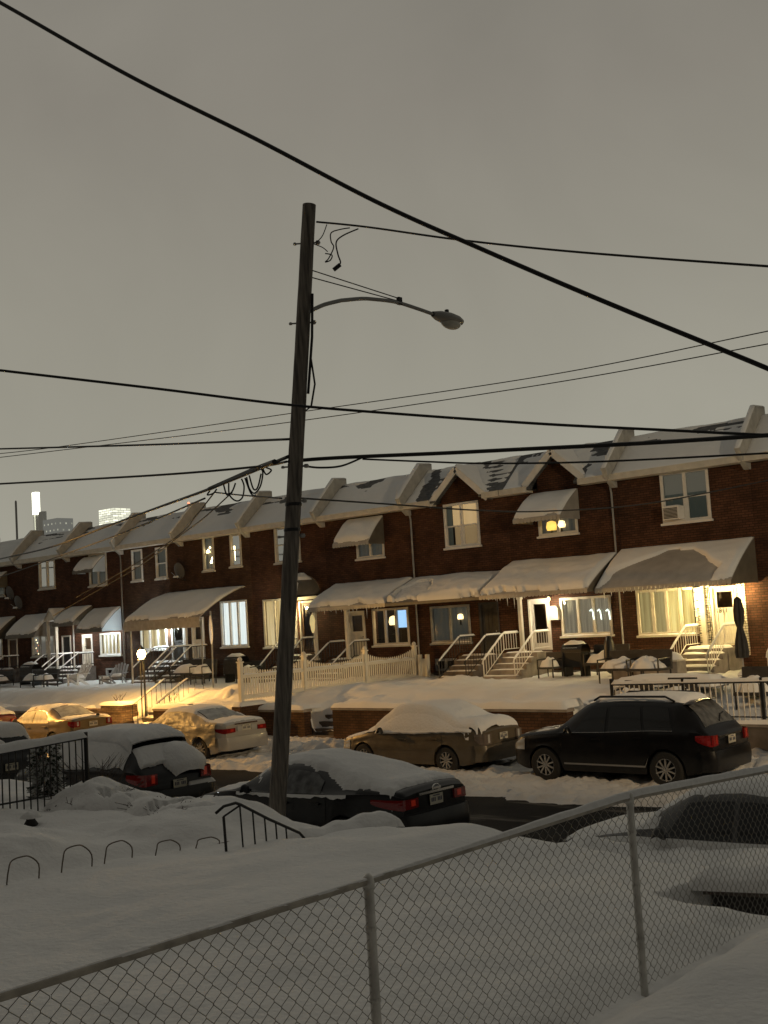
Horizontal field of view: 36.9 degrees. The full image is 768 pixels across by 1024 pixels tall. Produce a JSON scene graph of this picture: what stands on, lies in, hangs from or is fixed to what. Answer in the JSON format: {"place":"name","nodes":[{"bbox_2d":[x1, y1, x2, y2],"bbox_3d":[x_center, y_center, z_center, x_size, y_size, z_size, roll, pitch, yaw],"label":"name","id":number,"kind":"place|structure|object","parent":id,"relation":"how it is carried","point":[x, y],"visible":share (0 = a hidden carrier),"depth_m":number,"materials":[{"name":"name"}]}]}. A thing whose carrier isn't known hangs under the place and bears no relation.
{"place":"outdoors","nodes":[
{"label":"outdoors","id":0,"kind":"place"},
{"bbox_2d":[86,701,138,723],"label":"stone pier","id":1,"kind":"structure","parent":0,"point":[118,712],"depth_m":40.93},
{"bbox_2d":[0,779,767,1023],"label":"yard","id":2,"kind":"structure","parent":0,"point":[79,910],"depth_m":9.08,"materials":[{"name":"white snow"}]},
{"bbox_2d":[0,731,88,810],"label":"metal fence","id":3,"kind":"object","parent":2,"relation":"on","point":[29,744],"visible":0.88,"depth_m":16.65,"materials":[{"name":"black metal"}]},
{"bbox_2d":[25,744,67,798],"bbox_3d":[-5.188,4.141,17.673,0.625,1.203,0.644,-8,-7,41],"label":"frosted conifer","id":4,"kind":"object","parent":2,"relation":"on","point":[46,769],"visible":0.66,"depth_m":17.57,"materials":[{"name":"green plant"}]},
{"bbox_2d":[28,776,157,811],"bbox_3d":[-4.168,4.235,16.843,2.464,0.754,1.798,-8,-7,41],"label":"snow covered shrub","id":5,"kind":"object","parent":2,"relation":"on","point":[98,793],"visible":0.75,"depth_m":16.38,"materials":[{"name":"white snow"}]},
{"bbox_2d":[61,754,132,783],"bbox_3d":[-4.693,4.575,18.935,1.046,1.315,1.081,-4,-5,3],"label":"bare shrub","id":6,"kind":"object","parent":2,"relation":"on","point":[103,769],"visible":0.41,"depth_m":19.00,"materials":[{"name":"brown plant"}]},
{"bbox_2d":[6,837,228,884],"bbox_3d":[-2.788,3.911,12.671,0.055,0.763,3.006,-8,-7,41],"label":"hoop edging","id":7,"kind":"object","parent":2,"relation":"on","point":[105,853],"visible":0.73,"depth_m":12.30,"materials":[{"name":"grey metal"}]},
{"bbox_2d":[118,791,217,815],"bbox_3d":[-2.811,4.136,15.622,2.080,0.603,1.495,-8,-7,41],"label":"snow covered shrub","id":8,"kind":"object","parent":2,"relation":"on","point":[144,806],"visible":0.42,"depth_m":15.40,"materials":[{"name":"white snow"}]},
{"bbox_2d":[215,801,304,851],"bbox_3d":[-1.375,3.833,13.152,0.034,1.161,1.365,-8,-7,41],"label":"step handrail","id":9,"kind":"object","parent":2,"relation":"on","point":[240,805],"visible":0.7,"depth_m":13.04,"materials":[{"name":"black metal"}]},
{"bbox_2d":[269,203,357,816],"bbox_3d":[-1.128,0.325,18.106,2.040,10.609,0.272,-4,-5,1],"label":"utility pole","id":10,"kind":"object","parent":2,"relation":"on","point":[285,658],"visible":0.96,"depth_m":18.06,"materials":[{"name":"black wood"}]},
{"bbox_2d":[0,460,287,484],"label":"overhead cable","id":11,"kind":"object","parent":10,"relation":"attached to","point":[193,472],"visible":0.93,"depth_m":21.13,"materials":[{"name":"black plastic"}]},
{"bbox_2d":[0,455,288,558],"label":"overhead cable","id":12,"kind":"object","parent":10,"relation":"attached to","point":[215,486],"visible":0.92,"depth_m":26.74,"materials":[{"name":"black plastic"}]},
{"bbox_2d":[207,459,276,490],"bbox_3d":[-2.468,-0.639,20.366,0.296,0.297,4.885,-2,-6,-21],"label":"splice case","id":13,"kind":"object","parent":12,"relation":"attached to","point":[265,464],"visible":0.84,"depth_m":20.02,"materials":[{"name":"black plastic"}]},
{"bbox_2d":[207,467,271,501],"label":"cable loops","id":14,"kind":"object","parent":13,"relation":"hanging from","point":[247,484],"visible":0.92,"depth_m":20.99,"materials":[{"name":"black"}]},
{"bbox_2d":[0,438,289,449],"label":"overhead cable","id":15,"kind":"object","parent":10,"relation":"attached to","point":[253,440],"visible":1,"depth_m":22.69,"materials":[{"name":"black plastic"}]},
{"bbox_2d":[0,369,767,436],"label":"overhead cable","id":16,"kind":"object","parent":10,"relation":"attached to","point":[411,414],"visible":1,"depth_m":15.64,"materials":[{"name":"black plastic"}]},
{"bbox_2d":[309,270,463,329],"bbox_3d":[0.099,-3.466,19.918,0.350,0.732,4.069,-8,-7,41],"label":"street lamp","id":17,"kind":"object","parent":10,"relation":"attached to","point":[446,318],"visible":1,"depth_m":20.11,"materials":[{"name":"grey metal"}]},
{"bbox_2d":[288,433,767,462],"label":"overhead cable","id":18,"kind":"object","parent":10,"relation":"attached to","point":[653,442],"visible":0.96,"depth_m":16.78,"materials":[{"name":"black plastic"}]},
{"bbox_2d":[362,452,767,463],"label":"overhead cable","id":19,"kind":"object","parent":18,"relation":"hanging from","point":[705,456],"visible":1,"depth_m":16.18,"materials":[{"name":"black plastic"}]},
{"bbox_2d":[302,480,767,511],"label":"overhead cable","id":20,"kind":"object","parent":10,"relation":"attached to","point":[516,511],"visible":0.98,"depth_m":23.68,"materials":[{"name":"black plastic"}]},
{"bbox_2d":[316,221,767,267],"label":"overhead cable","id":21,"kind":"object","parent":10,"relation":"attached to","point":[617,255],"visible":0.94,"depth_m":15.79,"materials":[{"name":"black plastic"}]},
{"bbox_2d":[284,811,404,838],"bbox_3d":[-0.475,4.169,14.170,1.496,0.818,0.520,1,-7,-38],"label":"snow mound","id":22,"kind":"object","parent":2,"relation":"on","point":[375,819],"visible":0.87,"depth_m":14.15,"materials":[{"name":"white snow"}]},
{"bbox_2d":[0,764,767,1023],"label":"chain link fence","id":23,"kind":"object","parent":2,"relation":"on","point":[367,881],"visible":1,"depth_m":6.12,"materials":[{"name":"metal"}]},
{"bbox_2d":[688,848,767,915],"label":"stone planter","id":24,"kind":"object","parent":2,"relation":"on","point":[703,875],"visible":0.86,"depth_m":10.03,"materials":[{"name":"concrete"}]},
{"bbox_2d":[0,669,767,731],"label":"lawn","id":25,"kind":"structure","parent":0,"point":[587,690],"depth_m":36.76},
{"bbox_2d":[0,538,23,668],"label":"brick row house","id":26,"kind":"structure","parent":25,"relation":"on","point":[10,616],"depth_m":61.79,"materials":[{"name":"brown brick"}]},
{"bbox_2d":[19,661,41,685],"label":"barbecue grill","id":27,"kind":"object","parent":25,"relation":"on","point":[27,668],"visible":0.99,"depth_m":55.38,"materials":[{"name":"black metal"}]},
{"bbox_2d":[5,530,72,669],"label":"brick row house","id":28,"kind":"structure","parent":25,"relation":"on","point":[46,594],"depth_m":59.63,"materials":[{"name":"brown brick"}]},
{"bbox_2d":[30,636,54,657],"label":"window","id":29,"kind":"structure","parent":28,"relation":"in","point":[41,649],"depth_m":59.84,"materials":[{"name":"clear glass"}]},
{"bbox_2d":[37,560,55,590],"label":"window","id":30,"kind":"structure","parent":28,"relation":"in","point":[46,570],"depth_m":59.63,"materials":[{"name":"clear glass"}]},
{"bbox_2d":[42,651,95,685],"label":"porch steps","id":31,"kind":"structure","parent":25,"relation":"on","point":[72,670],"depth_m":56.06,"materials":[{"name":"concrete"}]},
{"bbox_2d":[52,521,127,679],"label":"brick row house","id":32,"kind":"structure","parent":25,"relation":"on","point":[96,620],"depth_m":56.39,"materials":[{"name":"brown brick"}]},
{"bbox_2d":[88,553,107,587],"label":"window","id":33,"kind":"structure","parent":32,"relation":"in","point":[98,577],"depth_m":56.69,"materials":[{"name":"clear glass"}]},
{"bbox_2d":[99,632,121,656],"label":"window","id":34,"kind":"structure","parent":32,"relation":"in","point":[111,641],"depth_m":55.88,"materials":[{"name":"white glass"}]},
{"bbox_2d":[109,511,184,679],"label":"brick row house","id":35,"kind":"structure","parent":25,"relation":"on","point":[148,580],"depth_m":54.12,"materials":[{"name":"brown brick"}]},
{"bbox_2d":[130,549,143,582],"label":"window","id":36,"kind":"structure","parent":35,"relation":"in","point":[138,572],"depth_m":54.77,"materials":[{"name":"white paint"}]},
{"bbox_2d":[140,629,168,650],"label":"window","id":37,"kind":"structure","parent":35,"relation":"in","point":[152,638],"depth_m":53.77,"materials":[{"name":"white glass"}]},
{"bbox_2d":[154,546,168,580],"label":"window","id":38,"kind":"structure","parent":35,"relation":"in","point":[161,567],"depth_m":53.55,"materials":[{"name":"white paint"}]},
{"bbox_2d":[130,645,183,682],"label":"porch steps","id":39,"kind":"structure","parent":25,"relation":"on","point":[149,674],"depth_m":51.21,"materials":[{"name":"concrete"}]},
{"bbox_2d":[132,676,205,721],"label":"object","id":40,"kind":"structure","parent":25,"relation":"on","point":[158,701],"depth_m":41.04,"materials":[{"name":"metal"}]},
{"bbox_2d":[154,644,208,682],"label":"porch steps","id":41,"kind":"structure","parent":25,"relation":"on","point":[173,669],"depth_m":50.27,"materials":[{"name":"concrete"}]},
{"bbox_2d":[123,500,254,683],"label":"brick row house","id":42,"kind":"structure","parent":25,"relation":"on","point":[220,587],"depth_m":50.48,"materials":[{"name":"brown brick"}]},
{"bbox_2d":[201,538,215,572],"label":"window","id":43,"kind":"structure","parent":42,"relation":"in","point":[207,557],"depth_m":51.35,"materials":[{"name":"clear glass"}]},
{"bbox_2d":[220,599,249,648],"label":"window","id":44,"kind":"structure","parent":42,"relation":"in","point":[235,621],"depth_m":50.06,"materials":[{"name":"glass"}]},
{"bbox_2d":[229,534,242,568],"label":"window","id":45,"kind":"structure","parent":42,"relation":"in","point":[234,540],"depth_m":50.04,"materials":[{"name":"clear glass"}]},
{"bbox_2d":[169,659,209,682],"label":"snowed in chair","id":46,"kind":"object","parent":25,"relation":"on","point":[183,669],"visible":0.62,"depth_m":48.28,"materials":[{"name":"black metal"}]},
{"bbox_2d":[189,659,217,684],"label":"snowed in chair","id":47,"kind":"object","parent":25,"relation":"on","point":[204,668],"visible":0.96,"depth_m":46.50,"materials":[{"name":"black metal"}]},
{"bbox_2d":[220,653,250,682],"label":"barbecue grill","id":48,"kind":"object","parent":25,"relation":"on","point":[229,664],"visible":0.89,"depth_m":47.00,"materials":[{"name":"black metal"}]},
{"bbox_2d":[234,488,330,677],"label":"brick row house","id":49,"kind":"structure","parent":25,"relation":"on","point":[259,522],"depth_m":48.29,"materials":[{"name":"brown brick"}]},
{"bbox_2d":[262,598,298,648],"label":"window","id":50,"kind":"structure","parent":49,"relation":"in","point":[272,606],"depth_m":48.53,"materials":[{"name":"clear glass"}]},
{"bbox_2d":[273,528,301,564],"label":"window","id":51,"kind":"structure","parent":49,"relation":"in","point":[278,542],"depth_m":48.22,"materials":[{"name":"clear glass"}]},
{"bbox_2d":[301,602,314,653],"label":"door","id":52,"kind":"structure","parent":49,"relation":"in","point":[306,627],"depth_m":47.10,"materials":[{"name":"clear glass"}]},
{"bbox_2d":[258,636,320,682],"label":"porch steps","id":53,"kind":"structure","parent":25,"relation":"on","point":[297,657],"depth_m":45.92,"materials":[{"name":"concrete"}]},
{"bbox_2d":[307,714,333,737],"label":"garden steps","id":54,"kind":"structure","parent":25,"relation":"on","point":[322,732],"depth_m":34.84,"materials":[{"name":"concrete"}]},
{"bbox_2d":[231,642,417,716],"bbox_3d":[-1.689,6.040,39.074,0.440,2.780,8.860,-8,-7,41],"label":"picket fence","id":55,"kind":"object","parent":25,"relation":"on","point":[247,708],"visible":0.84,"depth_m":38.58,"materials":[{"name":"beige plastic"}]},
{"bbox_2d":[309,639,372,680],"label":"porch steps","id":56,"kind":"structure","parent":25,"relation":"on","point":[338,659],"depth_m":44.10,"materials":[{"name":"concrete"}]},
{"bbox_2d":[307,474,536,674],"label":"brick row house","id":57,"kind":"structure","parent":25,"relation":"on","point":[368,554],"depth_m":44.62,"materials":[{"name":"brown brick"}]},
{"bbox_2d":[350,612,363,656],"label":"door","id":58,"kind":"structure","parent":57,"relation":"in","point":[356,619],"depth_m":45.23,"materials":[{"name":"white glass"}]},
{"bbox_2d":[355,515,385,560],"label":"window","id":59,"kind":"structure","parent":57,"relation":"in","point":[367,551],"depth_m":44.84,"materials":[{"name":"grey glass"}]},
{"bbox_2d":[371,607,410,647],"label":"window","id":60,"kind":"structure","parent":57,"relation":"in","point":[398,644],"depth_m":44.00,"materials":[{"name":"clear glass"}]},
{"bbox_2d":[385,455,521,675],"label":"brick row house","id":61,"kind":"structure","parent":25,"relation":"on","point":[461,559],"depth_m":41.85,"materials":[{"name":"brown brick"}]},
{"bbox_2d":[430,604,471,644],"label":"window","id":62,"kind":"structure","parent":61,"relation":"in","point":[445,621],"depth_m":42.20,"materials":[{"name":"glass"}]},
{"bbox_2d":[443,500,481,549],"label":"window","id":63,"kind":"structure","parent":61,"relation":"in","point":[463,544],"depth_m":41.86,"materials":[{"name":"white paint"}]},
{"bbox_2d":[481,604,498,652],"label":"door","id":64,"kind":"structure","parent":61,"relation":"in","point":[488,611],"depth_m":40.99,"materials":[{"name":"brown wood"}]},
{"bbox_2d":[437,632,502,678],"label":"porch steps","id":65,"kind":"structure","parent":25,"relation":"on","point":[470,664],"depth_m":39.80,"materials":[{"name":"concrete"}]},
{"bbox_2d":[482,629,553,678],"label":"porch steps","id":66,"kind":"structure","parent":25,"relation":"on","point":[520,664],"depth_m":38.47,"materials":[{"name":"concrete"}]},
{"bbox_2d":[537,652,562,678],"bbox_3d":[5.283,4.953,36.522,0.615,0.990,0.645,-8,-7,41],"label":"snowed in chair","id":67,"kind":"object","parent":25,"relation":"on","point":[552,660],"visible":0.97,"depth_m":36.45,"materials":[{"name":"black metal"}]},
{"bbox_2d":[479,440,627,671],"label":"brick row house","id":68,"kind":"structure","parent":25,"relation":"on","point":[565,569],"depth_m":38.59,"materials":[{"name":"brown brick"}]},
{"bbox_2d":[530,600,549,649],"bbox_3d":[5.383,3.889,39.543,0.720,1.680,0.150,-8,-7,41],"label":"door","id":69,"kind":"structure","parent":68,"relation":"in","point":[540,615],"depth_m":39.62,"materials":[{"name":"white paint"}]},
{"bbox_2d":[537,518,579,538],"bbox_3d":[5.928,0.158,39.225,1.665,1.372,0.285,-8,-7,41],"label":"window","id":70,"kind":"structure","parent":68,"relation":"in","point":[571,528],"depth_m":39.15,"materials":[{"name":"white glass"}]},
{"bbox_2d":[559,595,614,637],"bbox_3d":[6.759,3.490,38.369,2.058,1.351,0.285,-8,-7,41],"label":"window","id":71,"kind":"structure","parent":68,"relation":"in","point":[577,621],"depth_m":38.48,"materials":[{"name":"white glass"}]},
{"bbox_2d":[560,640,596,676],"bbox_3d":[6.089,4.712,36.569,1.300,1.279,0.592,-8,-7,41],"label":"barbecue grill","id":72,"kind":"object","parent":25,"relation":"on","point":[571,650],"visible":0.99,"depth_m":36.42,"materials":[{"name":"black metal"}]},
{"bbox_2d":[583,644,629,675],"bbox_3d":[6.920,4.704,35.764,1.240,1.148,0.817,-8,-7,41],"label":"snowed in chair","id":73,"kind":"object","parent":25,"relation":"on","point":[595,657],"visible":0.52,"depth_m":35.80,"materials":[{"name":"black metal"}]},
{"bbox_2d":[596,649,644,683],"bbox_3d":[6.700,4.443,32.502,1.100,1.042,0.860,-8,-7,41],"label":"snowed in chair","id":74,"kind":"object","parent":25,"relation":"on","point":[617,660],"visible":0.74,"depth_m":32.49,"materials":[{"name":"black metal"}]},
{"bbox_2d":[626,649,672,675],"bbox_3d":[7.288,4.323,31.590,1.000,1.042,0.860,-8,-7,41],"label":"snowed in chair","id":75,"kind":"object","parent":25,"relation":"on","point":[655,660],"visible":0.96,"depth_m":31.52,"materials":[{"name":"black metal"}]},
{"bbox_2d":[613,673,729,697],"bbox_3d":[7.195,4.574,28.849,2.760,1.059,0.920,-8,-7,41],"label":"patio table","id":76,"kind":"object","parent":25,"relation":"on","point":[658,676],"visible":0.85,"depth_m":28.60,"materials":[{"name":"grey paint"}]},
{"bbox_2d":[659,652,686,672],"bbox_3d":[8.230,4.441,32.875,0.630,0.926,0.640,-8,-7,41],"label":"patio box","id":77,"kind":"object","parent":25,"relation":"on","point":[679,662],"visible":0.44,"depth_m":32.65,"materials":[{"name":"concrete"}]},
{"bbox_2d":[594,417,765,666],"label":"brick row house","id":78,"kind":"structure","parent":25,"relation":"on","point":[658,569],"depth_m":35.89,"materials":[{"name":"brown brick"}]},
{"bbox_2d":[635,587,700,637],"bbox_3d":[8.975,3.177,36.429,2.191,1.518,0.285,-8,-7,41],"label":"window","id":79,"kind":"structure","parent":78,"relation":"in","point":[664,613],"depth_m":36.48,"materials":[{"name":"beige glass"}]},
{"bbox_2d":[662,505,684,520],"bbox_3d":[9.090,0.018,36.158,0.540,0.450,0.445,-8,-7,41],"label":"window air conditioner","id":80,"kind":"object","parent":78,"relation":"attached to","point":[673,512],"depth_m":35.99,"materials":[{"name":"white paint"}]},
{"bbox_2d":[659,468,713,525],"bbox_3d":[9.471,-0.473,36.127,1.743,1.682,0.285,-8,-7,41],"label":"window","id":81,"kind":"structure","parent":78,"relation":"in","point":[697,508],"depth_m":36.09,"materials":[{"name":"white glass"}]},
{"bbox_2d":[712,587,736,644],"bbox_3d":[10.426,3.192,35.126,0.720,1.750,0.150,-8,-7,41],"label":"door","id":82,"kind":"structure","parent":78,"relation":"in","point":[725,597],"depth_m":35.19,"materials":[{"name":"white paint"}]},
{"bbox_2d":[670,622,742,673],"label":"porch steps","id":83,"kind":"structure","parent":25,"relation":"on","point":[712,658],"depth_m":34.10,"materials":[{"name":"concrete"}]},
{"bbox_2d":[733,594,748,666],"bbox_3d":[9.770,3.508,31.526,0.560,2.550,0.546,-8,-7,41],"label":"patio umbrella","id":84,"kind":"object","parent":25,"relation":"on","point":[741,647],"visible":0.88,"depth_m":31.47,"materials":[{"name":"black fabric"}]},
{"bbox_2d":[733,666,767,709],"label":"snowed in chair","id":85,"kind":"object","parent":25,"relation":"on","point":[759,671],"visible":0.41,"depth_m":26.91,"materials":[{"name":"black metal"}]},
{"bbox_2d":[734,405,767,665],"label":"brick row house","id":86,"kind":"structure","parent":25,"relation":"on","point":[756,421],"depth_m":34.46,"materials":[{"name":"brown brick"}]},
{"bbox_2d":[0,1,767,370],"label":"overhead cable","id":87,"kind":"object","parent":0,"point":[450,235],"visible":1,"depth_m":10.67,"materials":[{"name":"black plastic"}]},
{"bbox_2d":[0,343,767,457],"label":"overhead cable","id":88,"kind":"object","parent":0,"point":[425,402],"visible":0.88,"depth_m":30.77,"materials":[{"name":"black plastic"}]},
{"bbox_2d":[0,331,767,453],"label":"overhead cable","id":89,"kind":"object","parent":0,"point":[421,394],"visible":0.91,"depth_m":30.79,"materials":[{"name":"black plastic"}]},
{"bbox_2d":[0,0,767,541],"label":"sky","id":90,"kind":"structure","parent":0,"point":[146,239],"materials":[{"name":"grey"}]},
{"bbox_2d":[47,735,767,806],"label":"sidewalk","id":91,"kind":"structure","parent":0,"point":[513,779],"depth_m":24.07,"materials":[{"name":"white snow"}]},
{"bbox_2d":[211,769,661,842],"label":"street","id":92,"kind":"structure","parent":0,"point":[502,814],"depth_m":20.91,"materials":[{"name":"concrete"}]},
{"bbox_2d":[0,721,41,779],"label":"parked car","id":93,"kind":"object","parent":92,"relation":"on","point":[11,731],"visible":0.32,"depth_m":26.00,"materials":[{"name":"paint"}]},
{"bbox_2d":[12,703,111,738],"bbox_3d":[-11.054,7.165,38.536,4.755,1.489,2.163,-8,-7,41],"label":"parked car","id":94,"kind":"object","parent":92,"relation":"on","point":[42,721],"visible":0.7,"depth_m":37.46,"materials":[{"name":"gold metal"}]},
{"bbox_2d":[14,723,214,797],"bbox_3d":[-5.581,5.241,23.320,4.788,1.888,2.296,-8,-7,41],"label":"parked car","id":95,"kind":"object","parent":92,"relation":"on","point":[169,761],"visible":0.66,"depth_m":22.02,"materials":[{"name":"paint"}]},
{"bbox_2d":[149,704,267,758],"bbox_3d":[-5.574,6.387,33.738,4.805,1.497,2.201,-8,-7,41],"label":"parked car","id":96,"kind":"object","parent":92,"relation":"on","point":[207,730],"visible":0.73,"depth_m":32.35,"materials":[{"name":"white paint"}]},
{"bbox_2d":[204,748,469,827],"bbox_3d":[-1.038,4.772,19.335,5.105,1.544,2.220,-8,-7,41],"label":"parked car","id":97,"kind":"object","parent":92,"relation":"on","point":[326,786],"visible":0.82,"depth_m":18.10,"materials":[{"name":"paint"}]},
{"bbox_2d":[344,699,521,769],"bbox_3d":[1.085,5.401,28.108,4.655,1.625,2.163,-8,-7,41],"label":"parked car","id":98,"kind":"object","parent":92,"relation":"on","point":[454,734],"visible":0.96,"depth_m":27.03,"materials":[{"name":"beige paint"}]},
{"bbox_2d":[515,690,751,784],"bbox_3d":[5.107,4.716,24.323,4.875,1.811,2.315,-8,-7,41],"label":"parked car","id":99,"kind":"object","parent":92,"relation":"on","point":[663,736],"visible":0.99,"depth_m":23.23,"materials":[{"name":"black paint"}]},
{"bbox_2d":[562,774,767,849],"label":"parked car","id":100,"kind":"object","parent":92,"relation":"on","point":[653,826],"visible":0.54,"depth_m":13.64,"materials":[{"name":"grey paint"}]},
{"label":"ground","id":101,"kind":"structure","parent":0,"visible":0},
{"bbox_2d":[0,703,95,718],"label":"retaining wall","id":102,"kind":"structure","parent":101,"relation":"on","point":[20,711],"depth_m":45.23,"materials":[{"name":"stone"}]},
{"bbox_2d":[43,518,72,534],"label":"office tower","id":103,"kind":"structure","parent":101,"relation":"on","point":[54,525],"depth_m":1572.85,"materials":[{"name":"grey concrete"}]},
{"bbox_2d":[99,508,129,524],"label":"office tower","id":104,"kind":"structure","parent":101,"relation":"on","point":[110,515],"depth_m":1520.76,"materials":[{"name":"white"}]},
{"bbox_2d":[151,701,321,736],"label":"retaining wall","id":105,"kind":"structure","parent":101,"relation":"on","point":[301,725],"depth_m":35.75,"materials":[{"name":"brown brick"}]},
{"bbox_2d":[330,696,583,738],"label":"retaining wall","id":106,"kind":"structure","parent":101,"relation":"on","point":[353,716],"depth_m":30.59,"materials":[{"name":"brown brick"}]},
{"bbox_2d":[735,718,767,750],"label":"retaining wall","id":107,"kind":"structure","parent":101,"relation":"on","point":[758,732],"depth_m":25.50,"materials":[{"name":"concrete"}]},
{"bbox_2d":[609,677,767,719],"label":"iron fence","id":108,"kind":"object","parent":107,"relation":"on","point":[725,681],"visible":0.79,"depth_m":26.20,"materials":[{"name":"black"}]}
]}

